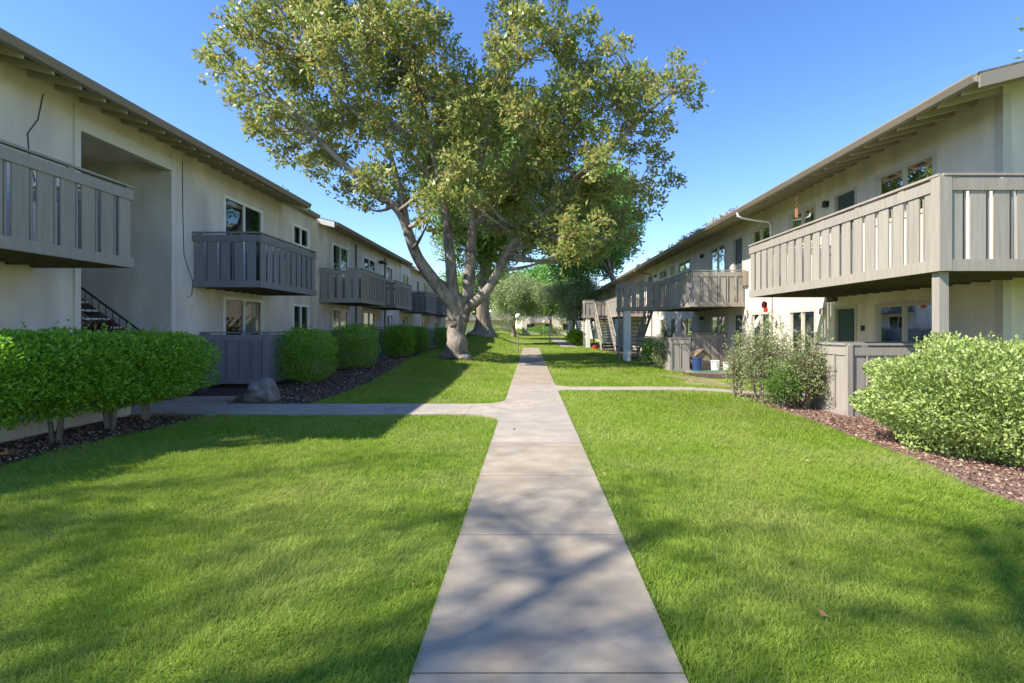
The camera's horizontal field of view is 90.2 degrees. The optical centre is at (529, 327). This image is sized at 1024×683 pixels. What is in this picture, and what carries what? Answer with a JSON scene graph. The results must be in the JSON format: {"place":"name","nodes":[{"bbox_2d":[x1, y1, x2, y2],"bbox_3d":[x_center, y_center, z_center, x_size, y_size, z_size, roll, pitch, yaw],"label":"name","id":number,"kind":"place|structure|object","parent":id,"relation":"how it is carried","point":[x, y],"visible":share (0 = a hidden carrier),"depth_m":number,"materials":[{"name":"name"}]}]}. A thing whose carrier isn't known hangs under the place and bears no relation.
{"place":"outdoors","nodes":[
{"label":"outdoors","id":0,"kind":"place"},
{"bbox_2d":[138,396,239,403],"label":"pavement","id":1,"kind":"structure","parent":0,"point":[195,400],"depth_m":10.90,"materials":[{"name":"concrete"}]},
{"bbox_2d":[130,385,803,442],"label":"path","id":2,"kind":"structure","parent":0,"point":[533,416],"depth_m":9.53,"materials":[{"name":"concrete"}]},
{"bbox_2d":[80,394,857,616],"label":"fallen leaves","id":3,"kind":"object","parent":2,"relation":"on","point":[822,613],"visible":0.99,"depth_m":4.66,"materials":[{"name":"brown plant"}]},
{"bbox_2d":[0,328,1023,682],"bbox_3d":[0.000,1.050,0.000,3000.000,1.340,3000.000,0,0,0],"label":"ground","id":4,"kind":"structure","parent":0,"point":[932,654],"depth_m":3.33,"materials":[{"name":"green plant"}]},
{"bbox_2d":[0,404,130,442],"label":"edging board","id":5,"kind":"object","parent":4,"relation":"on","point":[30,429],"visible":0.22,"depth_m":7.54,"materials":[{"name":"beige"}]},
{"bbox_2d":[0,413,201,465],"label":"mulch bed","id":6,"kind":"object","parent":4,"relation":"on","point":[28,448],"visible":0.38,"depth_m":7.32,"materials":[{"name":"brown wood"}]},
{"bbox_2d":[0,335,38,430],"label":"hedge shrub","id":7,"kind":"object","parent":6,"relation":"on","point":[4,391],"visible":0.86,"depth_m":5.69,"materials":[{"name":"green plant"}]},
{"bbox_2d":[0,328,97,429],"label":"hedge shrub","id":8,"kind":"object","parent":6,"relation":"on","point":[33,372],"visible":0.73,"depth_m":6.18,"materials":[{"name":"green plant"}]},
{"bbox_2d":[0,319,147,441],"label":"hedge shrub","id":9,"kind":"object","parent":6,"relation":"on","point":[97,358],"visible":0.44,"depth_m":6.96,"materials":[{"name":"green plant"}]},
{"bbox_2d":[65,325,187,428],"bbox_3d":[-6.444,0.777,7.895,1.709,1.694,1.908,0,0,0],"label":"hedge shrub","id":10,"kind":"object","parent":6,"relation":"on","point":[110,414],"visible":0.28,"depth_m":7.83,"materials":[{"name":"green plant"}]},
{"bbox_2d":[108,320,222,419],"bbox_3d":[-6.413,0.747,8.648,1.705,1.753,1.837,0,0,0],"label":"hedge shrub","id":11,"kind":"object","parent":6,"relation":"on","point":[192,369],"visible":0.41,"depth_m":8.63,"materials":[{"name":"green plant"}]},
{"bbox_2d":[81,318,123,333],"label":"potted plant","id":12,"kind":"object","parent":4,"relation":"on","point":[92,324],"visible":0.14,"depth_m":10.55,"materials":[{"name":"green plant"}]},
{"bbox_2d":[0,28,320,419],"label":"apartment building","id":13,"kind":"structure","parent":4,"relation":"on","point":[119,208],"depth_m":12.00,"materials":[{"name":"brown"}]},
{"bbox_2d":[223,194,262,279],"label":"window","id":14,"kind":"structure","parent":13,"relation":"in","point":[238,216],"depth_m":15.53,"materials":[{"name":"grey"}]},
{"bbox_2d":[223,296,262,334],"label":"window","id":15,"kind":"structure","parent":13,"relation":"in","point":[239,314],"depth_m":16.19,"materials":[{"name":"grey"}]},
{"bbox_2d":[293,223,308,248],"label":"window","id":16,"kind":"structure","parent":13,"relation":"in","point":[298,231],"depth_m":19.23,"materials":[{"name":"grey"}]},
{"bbox_2d":[293,304,308,330],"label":"window","id":17,"kind":"structure","parent":13,"relation":"in","point":[298,309],"depth_m":19.29,"materials":[{"name":"grey"}]},
{"bbox_2d":[199,330,388,383],"bbox_3d":[-7.740,0.925,19.030,1.780,1.650,11.560,0,0,0],"label":"patio fence","id":18,"kind":"object","parent":4,"relation":"on","point":[249,357],"visible":0.35,"depth_m":13.29,"materials":[{"name":"wood"}]},
{"bbox_2d":[179,348,433,403],"bbox_3d":[-6.826,1.256,35.201,4.084,0.605,49.556,0,0,-1],"label":"mulch bed","id":19,"kind":"object","parent":4,"relation":"on","point":[228,390],"visible":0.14,"depth_m":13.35,"materials":[{"name":"brown wood"}]},
{"bbox_2d":[243,377,280,402],"bbox_3d":[-5.723,1.444,10.902,0.696,0.787,0.580,0,0,0],"label":"boulder","id":20,"kind":"object","parent":19,"relation":"on","point":[264,389],"visible":0.63,"depth_m":10.70,"materials":[{"name":"grey stone"}]},
{"bbox_2d":[273,326,338,382],"bbox_3d":[-6.265,0.777,14.301,1.585,1.672,1.598,0,0,0],"label":"clipped bush","id":21,"kind":"object","parent":19,"relation":"on","point":[308,356],"visible":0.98,"depth_m":14.05,"materials":[{"name":"green plant"}]},
{"bbox_2d":[328,321,380,368],"bbox_3d":[-6.149,0.621,17.916,1.658,1.790,1.687,0,0,0],"label":"clipped bush","id":22,"kind":"object","parent":19,"relation":"on","point":[355,346],"visible":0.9,"depth_m":17.69,"materials":[{"name":"green plant"}]},
{"bbox_2d":[380,324,416,357],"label":"clipped bush","id":23,"kind":"object","parent":19,"relation":"on","point":[401,340],"visible":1,"depth_m":23.10,"materials":[{"name":"green plant"}]},
{"bbox_2d":[404,325,430,353],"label":"clipped bush","id":24,"kind":"object","parent":19,"relation":"on","point":[419,337],"visible":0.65,"depth_m":26.73,"materials":[{"name":"green plant"}]},
{"bbox_2d":[313,218,412,332],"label":"apartment building","id":25,"kind":"structure","parent":4,"relation":"on","point":[357,281],"depth_m":23.50,"materials":[{"name":"brown paint"}]},
{"bbox_2d":[332,242,348,297],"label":"window","id":26,"kind":"structure","parent":25,"relation":"in","point":[338,251],"depth_m":23.90,"materials":[{"name":"grey"}]},
{"bbox_2d":[332,308,348,332],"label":"window","id":27,"kind":"structure","parent":25,"relation":"in","point":[338,315],"depth_m":23.92,"materials":[{"name":"grey"}]},
{"bbox_2d":[363,255,375,272],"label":"window","id":28,"kind":"structure","parent":25,"relation":"in","point":[367,262],"depth_m":27.58,"materials":[{"name":"grey"}]},
{"bbox_2d":[363,311,375,331],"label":"window","id":29,"kind":"structure","parent":25,"relation":"in","point":[367,316],"depth_m":27.80,"materials":[{"name":"grey"}]},
{"bbox_2d":[387,266,392,281],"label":"window","id":30,"kind":"structure","parent":25,"relation":"in","point":[388,267],"depth_m":31.84,"materials":[{"name":"grey"}]},
{"bbox_2d":[387,313,392,328],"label":"window","id":31,"kind":"structure","parent":25,"relation":"in","point":[388,315],"depth_m":31.48,"materials":[{"name":"grey"}]},
{"bbox_2d":[370,327,444,352],"bbox_3d":[-7.640,0.820,33.730,1.980,1.700,12.560,0,0,0],"label":"patio fence","id":32,"kind":"object","parent":4,"relation":"on","point":[431,334],"visible":0.24,"depth_m":34.24,"materials":[{"name":"wood"}]},
{"bbox_2d":[399,263,446,329],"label":"apartment building","id":33,"kind":"structure","parent":4,"relation":"on","point":[428,311],"depth_m":37.33,"materials":[{"name":"brown"}]},
{"bbox_2d":[402,272,408,285],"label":"window","id":34,"kind":"structure","parent":33,"relation":"in","point":[404,275],"depth_m":35.71,"materials":[{"name":"grey"}]},
{"bbox_2d":[402,315,408,326],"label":"window","id":35,"kind":"structure","parent":33,"relation":"in","point":[403,316],"depth_m":35.71,"materials":[{"name":"grey"}]},
{"bbox_2d":[416,280,419,295],"bbox_3d":[-8.650,-2.470,39.100,0.140,2.380,1.060,0,0,0],"label":"door","id":36,"kind":"structure","parent":33,"relation":"in","point":[417,281],"depth_m":39.26,"materials":[{"name":"grey paint"}]},
{"bbox_2d":[420,317,425,328],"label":"window","id":37,"kind":"structure","parent":33,"relation":"in","point":[421,318],"depth_m":41.94,"materials":[{"name":"grey"}]},
{"bbox_2d":[423,281,427,292],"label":"window","id":38,"kind":"structure","parent":33,"relation":"in","point":[424,283],"depth_m":42.94,"materials":[{"name":"grey"}]},
{"bbox_2d":[432,325,447,348],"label":"clipped bush","id":39,"kind":"object","parent":4,"relation":"on","point":[442,337],"visible":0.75,"depth_m":33.26,"materials":[{"name":"green plant"}]},
{"bbox_2d":[190,0,713,360],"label":"magnolia tree","id":40,"kind":"object","parent":4,"relation":"on","point":[474,102],"visible":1,"depth_m":20.08,"materials":[{"name":"green plant"}]},
{"bbox_2d":[439,264,513,318],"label":"background tree","id":41,"kind":"object","parent":4,"relation":"on","point":[459,280],"visible":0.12,"depth_m":74.67,"materials":[{"name":"green plant"}]},
{"bbox_2d":[446,312,515,332],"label":"apartment building","id":42,"kind":"structure","parent":4,"relation":"on","point":[506,326],"depth_m":86.00,"materials":[{"name":"paint"}]},
{"bbox_2d":[404,100,562,337],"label":"tall tree","id":43,"kind":"object","parent":4,"relation":"on","point":[487,250],"visible":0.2,"depth_m":43.03,"materials":[{"name":"green plant"}]},
{"bbox_2d":[470,324,503,331],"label":"garden shrub","id":44,"kind":"object","parent":4,"relation":"on","point":[495,327],"visible":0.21,"depth_m":57.67,"materials":[{"name":"green plant"}]},
{"bbox_2d":[515,314,520,351],"bbox_3d":[-0.780,0.365,33.000,0.360,2.610,0.360,0,0,0],"label":"globe lamp","id":45,"kind":"object","parent":4,"relation":"on","point":[517,316],"visible":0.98,"depth_m":32.98,"materials":[{"name":"white glass"}]},
{"bbox_2d":[489,269,552,336],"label":"willowy tree","id":46,"kind":"object","parent":4,"relation":"on","point":[515,294],"visible":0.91,"depth_m":60.58,"materials":[{"name":"green plant"}]},
{"bbox_2d":[510,257,570,317],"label":"background tree","id":47,"kind":"object","parent":4,"relation":"on","point":[536,271],"visible":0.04,"depth_m":105.79,"materials":[{"name":"green plant"}]},
{"bbox_2d":[515,325,566,334],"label":"garden shrub","id":48,"kind":"object","parent":4,"relation":"on","point":[541,329],"visible":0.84,"depth_m":87.80,"materials":[{"name":"green plant"}]},
{"bbox_2d":[522,308,566,334],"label":"apartment building","id":49,"kind":"structure","parent":4,"relation":"on","point":[540,323],"depth_m":96.00,"materials":[{"name":"paint"}]},
{"bbox_2d":[526,324,534,329],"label":"window","id":50,"kind":"structure","parent":49,"relation":"in","point":[530,325],"depth_m":95.94,"materials":[{"name":"glass"}]},
{"bbox_2d":[534,279,566,334],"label":"background tree","id":51,"kind":"object","parent":4,"relation":"on","point":[552,311],"visible":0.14,"depth_m":83.07,"materials":[{"name":"green plant"}]},
{"bbox_2d":[534,272,613,330],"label":"willowy tree","id":52,"kind":"object","parent":4,"relation":"on","point":[572,296],"visible":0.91,"depth_m":52.53,"materials":[{"name":"green plant"}]},
{"bbox_2d":[564,327,585,345],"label":"garden shrub","id":53,"kind":"object","parent":4,"relation":"on","point":[575,336],"visible":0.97,"depth_m":44.69,"materials":[{"name":"green plant"}]},
{"bbox_2d":[566,286,614,344],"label":"apartment building","id":54,"kind":"structure","parent":4,"relation":"on","point":[593,329],"depth_m":55.00,"materials":[{"name":"brown"}]},
{"bbox_2d":[602,322,604,333],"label":"window","id":55,"kind":"structure","parent":54,"relation":"in","point":[603,325],"depth_m":57.96,"materials":[{"name":"grey"}]},
{"bbox_2d":[539,158,651,287],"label":"shade tree","id":56,"kind":"object","parent":4,"relation":"on","point":[606,267],"visible":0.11,"depth_m":50.54,"materials":[{"name":"green plant"}]},
{"bbox_2d":[636,335,659,366],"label":"garden shrub","id":57,"kind":"object","parent":4,"relation":"on","point":[645,352],"visible":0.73,"depth_m":21.13,"materials":[{"name":"green plant"}]},
{"bbox_2d":[650,334,666,368],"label":"garden shrub","id":58,"kind":"object","parent":4,"relation":"on","point":[660,350],"visible":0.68,"depth_m":20.11,"materials":[{"name":"green plant"}]},
{"bbox_2d":[642,336,690,371],"bbox_3d":[5.690,1.170,21.700,0.840,1.600,4.700,0,0,0],"label":"patio fence","id":59,"kind":"object","parent":4,"relation":"on","point":[677,354],"visible":0.48,"depth_m":19.39,"materials":[{"name":"grey paint"}]},
{"bbox_2d":[591,345,767,378],"bbox_3d":[6.925,1.679,34.600,2.750,0.059,34.800,0,0,0],"label":"mulch bed","id":60,"kind":"object","parent":4,"relation":"on","point":[694,374],"visible":0.27,"depth_m":18.96,"materials":[{"name":"brown wood"}]},
{"bbox_2d":[657,322,679,339],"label":"garden shrub","id":61,"kind":"object","parent":60,"relation":"on","point":[666,333],"visible":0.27,"depth_m":24.61,"materials":[{"name":"green plant"}]},
{"bbox_2d":[692,357,702,370],"bbox_3d":[6.350,1.396,19.350,0.424,0.580,0.424,0,0,0],"label":"storage bin","id":62,"kind":"object","parent":60,"relation":"on","point":[697,363],"visible":0.84,"depth_m":19.19,"materials":[{"name":"blue plastic"}]},
{"bbox_2d":[711,360,719,369],"bbox_3d":[7.150,1.475,19.700,0.339,0.450,0.339,0,0,0],"label":"bucket","id":63,"kind":"object","parent":60,"relation":"on","point":[714,365],"visible":0.81,"depth_m":19.58,"materials":[{"name":"white paint"}]},
{"bbox_2d":[658,374,735,387],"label":"bare soil","id":64,"kind":"structure","parent":4,"relation":"on","point":[702,381],"depth_m":15.73,"materials":[{"name":"brown soil"}]},
{"bbox_2d":[673,333,726,364],"bbox_3d":[7.195,1.045,21.600,2.290,1.650,0.100,0,0,0],"label":"patio fence","id":65,"kind":"object","parent":4,"relation":"on","point":[712,346],"visible":0.59,"depth_m":21.59,"materials":[{"name":"grey paint"}]},
{"bbox_2d":[715,330,750,397],"bbox_3d":[4.805,0.830,11.789,1.003,1.683,0.752,0,0,0],"label":"garden shrub","id":66,"kind":"object","parent":4,"relation":"on","point":[732,369],"visible":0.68,"depth_m":11.76,"materials":[{"name":"green plant"}]},
{"bbox_2d":[582,60,1023,411],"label":"apartment building","id":67,"kind":"structure","parent":4,"relation":"on","point":[907,226],"depth_m":10.87,"materials":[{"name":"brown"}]},
{"bbox_2d":[659,268,666,280],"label":"window","id":68,"kind":"structure","parent":67,"relation":"in","point":[663,273],"depth_m":31.99,"materials":[{"name":"grey"}]},
{"bbox_2d":[659,319,666,338],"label":"window","id":69,"kind":"structure","parent":67,"relation":"in","point":[662,322],"depth_m":32.25,"materials":[{"name":"grey"}]},
{"bbox_2d":[671,265,674,275],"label":"window","id":70,"kind":"structure","parent":67,"relation":"in","point":[673,266],"depth_m":29.80,"materials":[{"name":"grey"}]},
{"bbox_2d":[671,318,675,337],"bbox_3d":[8.400,0.495,29.650,0.140,2.150,0.960,0,0,0],"label":"door","id":71,"kind":"structure","parent":67,"relation":"in","point":[673,320],"depth_m":29.85,"materials":[{"name":"grey paint"}]},
{"bbox_2d":[678,258,689,273],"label":"window","id":72,"kind":"structure","parent":67,"relation":"in","point":[683,266],"depth_m":27.57,"materials":[{"name":"grey"}]},
{"bbox_2d":[635,206,736,266],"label":"gutter leaves","id":73,"kind":"object","parent":67,"relation":"on","point":[713,220],"visible":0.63,"depth_m":21.81,"materials":[{"name":"brown plant"}]},
{"bbox_2d":[680,317,692,334],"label":"window","id":74,"kind":"structure","parent":67,"relation":"in","point":[686,323],"depth_m":27.17,"materials":[{"name":"grey"}]},
{"bbox_2d":[710,242,725,280],"bbox_3d":[8.361,-2.880,22.700,0.067,1.551,1.851,0,0,0],"label":"window","id":75,"kind":"structure","parent":67,"relation":"in","point":[717,254],"depth_m":22.66,"materials":[{"name":"grey"}]},
{"bbox_2d":[710,315,725,334],"bbox_3d":[8.361,0.135,22.700,0.067,1.421,1.851,0,0,0],"label":"window","id":76,"kind":"structure","parent":67,"relation":"in","point":[717,323],"depth_m":22.66,"materials":[{"name":"grey"}]},
{"bbox_2d":[733,235,742,301],"bbox_3d":[8.400,-2.335,20.450,0.140,2.610,0.960,0,0,0],"label":"door","id":77,"kind":"structure","parent":67,"relation":"in","point":[737,242],"depth_m":20.65,"materials":[{"name":"blue paint"}]},
{"bbox_2d":[733,313,742,361],"bbox_3d":[8.400,0.495,20.450,0.140,2.150,0.960,0,0,0],"label":"door","id":78,"kind":"structure","parent":67,"relation":"in","point":[738,316],"depth_m":20.65,"materials":[{"name":"grey paint"}]},
{"bbox_2d":[751,223,769,244],"bbox_3d":[8.361,-3.080,18.450,0.067,1.151,1.551,0,0,0],"label":"window","id":79,"kind":"structure","parent":67,"relation":"in","point":[763,232],"depth_m":18.45,"materials":[{"name":"grey"}]},
{"bbox_2d":[751,311,769,349],"bbox_3d":[8.361,0.160,18.450,0.067,1.471,1.551,0,0,0],"label":"window","id":80,"kind":"structure","parent":67,"relation":"in","point":[756,316],"depth_m":18.62,"materials":[{"name":"grey"}]},
{"bbox_2d":[762,297,766,307],"bbox_3d":[6.250,-0.690,13.600,0.140,0.320,0.133,0,0,0],"label":"bird feeder","id":81,"kind":"object","parent":67,"relation":"hanging from","point":[764,304],"visible":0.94,"depth_m":13.55,"materials":[{"name":"red plastic"}]},
{"bbox_2d":[794,188,798,217],"bbox_3d":[7.602,-3.590,14.550,0.136,0.880,0.100,0,0,0],"label":"wind chime","id":82,"kind":"object","parent":67,"relation":"hanging from","point":[796,197],"visible":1,"depth_m":14.54,"materials":[{"name":"brown wood"}]},
{"bbox_2d":[789,203,815,247],"bbox_3d":[8.361,-3.080,15.650,0.067,1.151,1.551,0,0,0],"label":"window","id":83,"kind":"structure","parent":67,"relation":"in","point":[807,214],"depth_m":15.62,"materials":[{"name":"grey"}]},
{"bbox_2d":[789,308,815,355],"bbox_3d":[8.361,0.160,15.650,0.067,1.471,1.551,0,0,0],"label":"window","id":84,"kind":"structure","parent":67,"relation":"in","point":[804,319],"depth_m":15.62,"materials":[{"name":"grey"}]},
{"bbox_2d":[834,186,856,275],"bbox_3d":[8.400,-2.335,13.510,0.140,2.610,0.960,0,0,0],"label":"door","id":85,"kind":"structure","parent":67,"relation":"in","point":[847,198],"depth_m":13.55,"materials":[{"name":"grey paint"}]},
{"bbox_2d":[834,305,856,341],"bbox_3d":[8.400,0.495,13.510,0.140,2.150,0.960,0,0,0],"label":"door","id":86,"kind":"structure","parent":67,"relation":"in","point":[845,317],"depth_m":13.58,"materials":[{"name":"green paint"}]},
{"bbox_2d":[875,300,931,341],"bbox_3d":[8.361,0.160,11.400,0.067,1.471,1.851,0,0,0],"label":"window","id":87,"kind":"structure","parent":67,"relation":"in","point":[901,321],"depth_m":11.39,"materials":[{"name":"grey"}]},
{"bbox_2d":[875,150,936,225],"bbox_3d":[8.361,-3.055,11.400,0.067,1.201,1.851,0,0,0],"label":"window","id":88,"kind":"structure","parent":67,"relation":"in","point":[925,166],"depth_m":11.32,"materials":[{"name":"grey"}]},
{"bbox_2d":[738,392,1023,504],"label":"mulch bed","id":89,"kind":"object","parent":4,"relation":"on","point":[964,478],"visible":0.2,"depth_m":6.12,"materials":[{"name":"brown wood"}]},
{"bbox_2d":[726,310,799,403],"bbox_3d":[5.044,0.659,11.017,1.594,2.116,1.393,0,0,0],"label":"garden shrub","id":90,"kind":"object","parent":89,"relation":"on","point":[755,366],"visible":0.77,"depth_m":10.90,"materials":[{"name":"green plant"}]},
{"bbox_2d":[759,359,808,408],"bbox_3d":[5.091,1.132,10.273,0.946,1.066,0.791,0,0,14],"label":"garden shrub","id":91,"kind":"object","parent":89,"relation":"on","point":[782,382],"visible":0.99,"depth_m":10.21,"materials":[{"name":"green plant"}]},
{"bbox_2d":[761,328,833,409],"bbox_3d":[5.611,0.897,10.484,1.484,1.931,1.310,0,0,-40],"label":"garden shrub","id":92,"kind":"object","parent":89,"relation":"on","point":[811,375],"visible":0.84,"depth_m":10.30,"materials":[{"name":"green plant"}]},
{"bbox_2d":[847,330,1023,466],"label":"variegated shrub","id":93,"kind":"object","parent":89,"relation":"on","point":[976,394],"visible":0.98,"depth_m":6.39,"materials":[{"name":"green plant"}]},
{"bbox_2d":[811,342,960,417],"bbox_3d":[7.150,1.140,10.150,2.460,1.700,1.200,0,0,0],"label":"patio fence","id":94,"kind":"object","parent":4,"relation":"on","point":[846,376],"visible":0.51,"depth_m":9.62,"materials":[{"name":"beige paint"}]},
{"bbox_2d":[1014,17,1023,58],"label":"background tree","id":95,"kind":"object","parent":4,"relation":"on","point":[1021,29],"visible":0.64,"depth_m":16.38,"materials":[{"name":"green plant"}]},
{"bbox_2d":[0,0,1023,327],"label":"sky","id":96,"kind":"structure","parent":0,"point":[794,83],"materials":[{"name":"blue"}]},
{"bbox_2d":[506,337,576,346],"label":"path","id":97,"kind":"structure","parent":0,"point":[560,342],"depth_m":50.72,"materials":[{"name":"concrete"}]},
{"bbox_2d":[408,348,688,682],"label":"path","id":98,"kind":"structure","parent":0,"point":[542,582],"depth_m":3.01,"materials":[{"name":"concrete"}]},
{"bbox_2d":[690,348,712,369],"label":"pet house","id":99,"kind":"structure","parent":0,"point":[703,353],"depth_m":19.80,"materials":[{"name":"brown wood"}]},
{"bbox_2d":[685,365,745,373],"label":"pavement","id":100,"kind":"structure","parent":0,"point":[720,368],"depth_m":19.00,"materials":[{"name":"concrete"}]},
{"bbox_2d":[691,370,728,371],"bbox_3d":[7.175,1.615,19.525,2.150,0.020,0.950,0,0,0],"label":"floor mat","id":101,"kind":"object","parent":100,"relation":"on","point":[709,371],"visible":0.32,"depth_m":19.05,"materials":[{"name":"green plastic"}]}
]}

